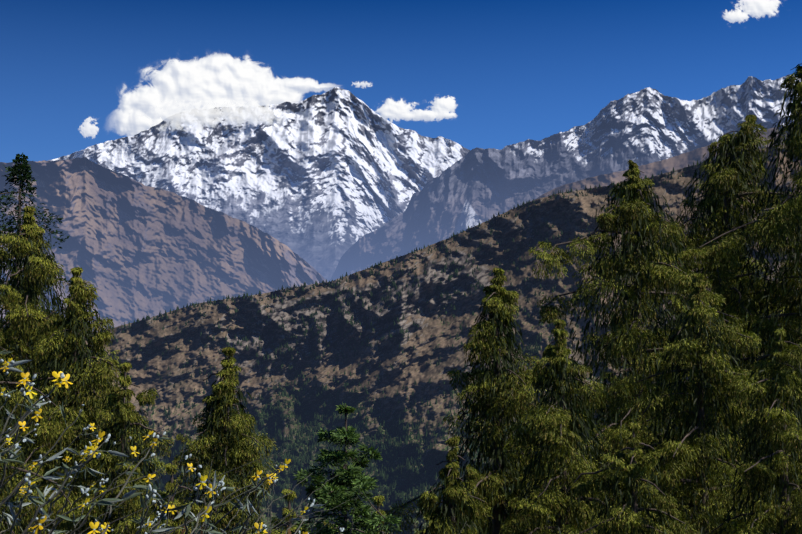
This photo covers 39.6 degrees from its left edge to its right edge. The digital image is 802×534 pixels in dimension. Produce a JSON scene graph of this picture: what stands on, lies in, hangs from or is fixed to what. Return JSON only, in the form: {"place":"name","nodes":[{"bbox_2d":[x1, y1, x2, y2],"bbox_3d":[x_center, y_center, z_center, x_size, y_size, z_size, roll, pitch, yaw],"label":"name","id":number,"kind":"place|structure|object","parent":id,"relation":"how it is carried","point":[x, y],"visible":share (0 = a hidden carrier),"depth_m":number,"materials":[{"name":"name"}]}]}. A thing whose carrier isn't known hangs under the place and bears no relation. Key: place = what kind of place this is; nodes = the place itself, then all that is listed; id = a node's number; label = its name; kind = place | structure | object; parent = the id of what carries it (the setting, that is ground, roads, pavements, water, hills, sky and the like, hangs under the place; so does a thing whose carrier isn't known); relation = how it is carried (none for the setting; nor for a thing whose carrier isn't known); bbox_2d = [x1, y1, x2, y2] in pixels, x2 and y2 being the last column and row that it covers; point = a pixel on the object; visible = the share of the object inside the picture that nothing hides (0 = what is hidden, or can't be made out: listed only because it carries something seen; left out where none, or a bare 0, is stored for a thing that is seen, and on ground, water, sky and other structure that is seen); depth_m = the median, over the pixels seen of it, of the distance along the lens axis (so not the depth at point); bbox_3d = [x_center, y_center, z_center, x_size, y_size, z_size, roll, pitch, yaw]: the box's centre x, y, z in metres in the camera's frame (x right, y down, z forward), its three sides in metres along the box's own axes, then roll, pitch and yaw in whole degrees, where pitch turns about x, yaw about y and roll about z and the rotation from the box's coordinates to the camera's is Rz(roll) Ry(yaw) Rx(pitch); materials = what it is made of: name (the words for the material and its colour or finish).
{"place":"outdoors","nodes":[
{"label":"outdoors","id":0,"kind":"place"},
{"bbox_2d":[79,117,98,137],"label":"cloud","id":1,"kind":"structure","parent":0,"point":[88,129],"depth_m":19135.06,"materials":[{"name":"white"}]},
{"bbox_2d":[0,157,327,345],"bbox_3d":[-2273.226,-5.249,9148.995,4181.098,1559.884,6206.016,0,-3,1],"label":"mountain","id":2,"kind":"structure","parent":0,"point":[135,250],"depth_m":8105.98,"materials":[{"name":"brown stone"}]},
{"bbox_2d":[147,100,284,130],"bbox_3d":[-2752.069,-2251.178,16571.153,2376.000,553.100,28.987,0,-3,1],"label":"cloud","id":3,"kind":"structure","parent":0,"point":[253,112],"depth_m":16573.13,"materials":[{"name":"white"}]},
{"bbox_2d":[114,53,334,136],"bbox_3d":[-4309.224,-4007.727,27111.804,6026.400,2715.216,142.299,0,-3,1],"label":"cloud","id":4,"kind":"structure","parent":0,"point":[219,79],"depth_m":27122.08,"materials":[{"name":"white"}]},
{"bbox_2d":[48,87,470,281],"bbox_3d":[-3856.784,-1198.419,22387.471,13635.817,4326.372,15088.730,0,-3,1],"label":"massif","id":5,"kind":"structure","parent":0,"point":[322,184],"depth_m":19989.80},
{"bbox_2d":[352,81,371,87],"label":"cloud","id":6,"kind":"structure","parent":0,"point":[363,84],"depth_m":19021.06,"materials":[{"name":"white"}]},
{"bbox_2d":[0,0,801,162],"label":"sky","id":7,"kind":"structure","parent":0,"point":[515,71],"materials":[{"name":"blue"}]},
{"bbox_2d":[3,144,801,533],"bbox_3d":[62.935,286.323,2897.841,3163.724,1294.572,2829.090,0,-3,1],"label":"ridge terrain","id":8,"kind":"structure","parent":0,"point":[197,356],"depth_m":2741.34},
{"bbox_2d":[375,96,456,121],"bbox_3d":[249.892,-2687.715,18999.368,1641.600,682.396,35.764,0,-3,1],"label":"cloud","id":9,"kind":"structure","parent":0,"point":[392,110],"depth_m":18998.60,"materials":[{"name":"white"}]},
{"bbox_2d":[92,157,748,506],"bbox_3d":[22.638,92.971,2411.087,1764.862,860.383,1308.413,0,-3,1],"label":"trees","id":10,"kind":"object","parent":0,"point":[381,472],"visible":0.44,"depth_m":2586.71,"materials":[{"name":"green plant"}]},
{"bbox_2d":[330,74,801,280],"bbox_3d":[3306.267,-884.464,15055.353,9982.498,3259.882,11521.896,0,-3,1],"label":"mountain range","id":11,"kind":"structure","parent":0,"point":[476,185],"depth_m":14034.35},
{"bbox_2d":[530,126,789,201],"bbox_3d":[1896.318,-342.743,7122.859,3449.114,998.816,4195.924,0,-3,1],"label":"mountain ridge","id":12,"kind":"structure","parent":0,"point":[683,160],"depth_m":6414.35,"materials":[{"name":"stone"}]},
{"bbox_2d":[723,0,780,22],"bbox_3d":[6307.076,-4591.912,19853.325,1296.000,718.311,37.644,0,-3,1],"label":"cloud","id":13,"kind":"structure","parent":0,"point":[757,8],"depth_m":19854.76,"materials":[{"name":"white"}]},
{"bbox_3d":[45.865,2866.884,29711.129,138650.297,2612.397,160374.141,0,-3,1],"label":"ground","id":14,"kind":"structure","parent":0,"visible":0},
{"bbox_2d":[0,153,69,478],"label":"fir tree","id":15,"kind":"object","parent":14,"relation":"on","point":[23,167],"visible":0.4,"depth_m":24.00,"materials":[{"name":"green plant"}]},
{"bbox_2d":[0,333,87,533],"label":"cypress tree","id":16,"kind":"object","parent":14,"relation":"on","point":[14,398],"visible":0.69,"depth_m":10.99,"materials":[{"name":"green plant"}]},
{"bbox_2d":[0,206,118,533],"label":"cypress tree","id":17,"kind":"object","parent":14,"relation":"on","point":[25,317],"visible":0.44,"depth_m":15.71,"materials":[{"name":"green plant"}]},
{"bbox_2d":[0,267,159,533],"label":"cypress tree","id":18,"kind":"object","parent":14,"relation":"on","point":[73,328],"visible":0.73,"depth_m":13.71,"materials":[{"name":"green plant"}]},
{"bbox_2d":[58,362,173,533],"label":"cypress tree","id":19,"kind":"object","parent":14,"relation":"on","point":[125,423],"visible":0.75,"depth_m":9.84,"materials":[{"name":"green plant"}]},
{"bbox_2d":[145,463,200,533],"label":"cypress tree","id":20,"kind":"object","parent":14,"relation":"on","point":[169,488],"visible":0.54,"depth_m":7.40,"materials":[{"name":"green plant"}]},
{"bbox_2d":[172,347,277,533],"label":"cypress tree","id":21,"kind":"object","parent":14,"relation":"on","point":[228,442],"visible":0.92,"depth_m":11.73,"materials":[{"name":"green plant"}]},
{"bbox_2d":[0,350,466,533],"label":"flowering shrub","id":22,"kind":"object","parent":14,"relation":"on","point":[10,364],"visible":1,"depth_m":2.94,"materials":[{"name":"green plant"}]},
{"bbox_2d":[269,488,307,533],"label":"cypress tree","id":23,"kind":"object","parent":14,"relation":"on","point":[288,498],"visible":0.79,"depth_m":6.89,"materials":[{"name":"green plant"}]},
{"bbox_2d":[292,403,402,533],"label":"conifer tree","id":24,"kind":"object","parent":14,"relation":"on","point":[352,477],"visible":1,"depth_m":5.81,"materials":[{"name":"green plant"}]},
{"bbox_2d":[323,495,387,533],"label":"cypress tree","id":25,"kind":"object","parent":14,"relation":"on","point":[378,500],"visible":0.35,"depth_m":7.87,"materials":[{"name":"green plant"}]},
{"bbox_2d":[418,436,485,533],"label":"cypress tree","id":26,"kind":"object","parent":14,"relation":"on","point":[441,520],"visible":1,"depth_m":10.78,"materials":[{"name":"green plant"}]},
{"bbox_2d":[382,267,589,533],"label":"cypress tree","id":27,"kind":"object","parent":14,"relation":"on","point":[493,388],"visible":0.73,"depth_m":14.60,"materials":[{"name":"green plant"}]},
{"bbox_2d":[499,319,627,533],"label":"cypress tree","id":28,"kind":"object","parent":14,"relation":"on","point":[557,455],"visible":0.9,"depth_m":12.57,"materials":[{"name":"green plant"}]},
{"bbox_2d":[414,159,795,533],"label":"cypress tree","id":29,"kind":"object","parent":14,"relation":"on","point":[651,268],"visible":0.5,"depth_m":18.39,"materials":[{"name":"green plant"}]},
{"bbox_2d":[561,422,699,533],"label":"cypress tree","id":30,"kind":"object","parent":14,"relation":"on","point":[634,520],"visible":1,"depth_m":9.77,"materials":[{"name":"green plant"}]},
{"bbox_2d":[507,114,801,533],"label":"cypress tree","id":31,"kind":"object","parent":14,"relation":"on","point":[728,179],"visible":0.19,"depth_m":21.35,"materials":[{"name":"green plant"}]},
{"bbox_2d":[549,63,801,533],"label":"cypress tree","id":32,"kind":"object","parent":14,"relation":"on","point":[784,215],"visible":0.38,"depth_m":19.44,"materials":[{"name":"green plant"}]},
{"bbox_2d":[585,273,791,533],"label":"cypress tree","id":33,"kind":"object","parent":14,"relation":"on","point":[698,451],"visible":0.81,"depth_m":14.06,"materials":[{"name":"green plant"}]},
{"bbox_2d":[707,327,801,533],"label":"cypress tree","id":34,"kind":"object","parent":14,"relation":"on","point":[772,396],"visible":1,"depth_m":11.66,"materials":[{"name":"green plant"}]}
]}

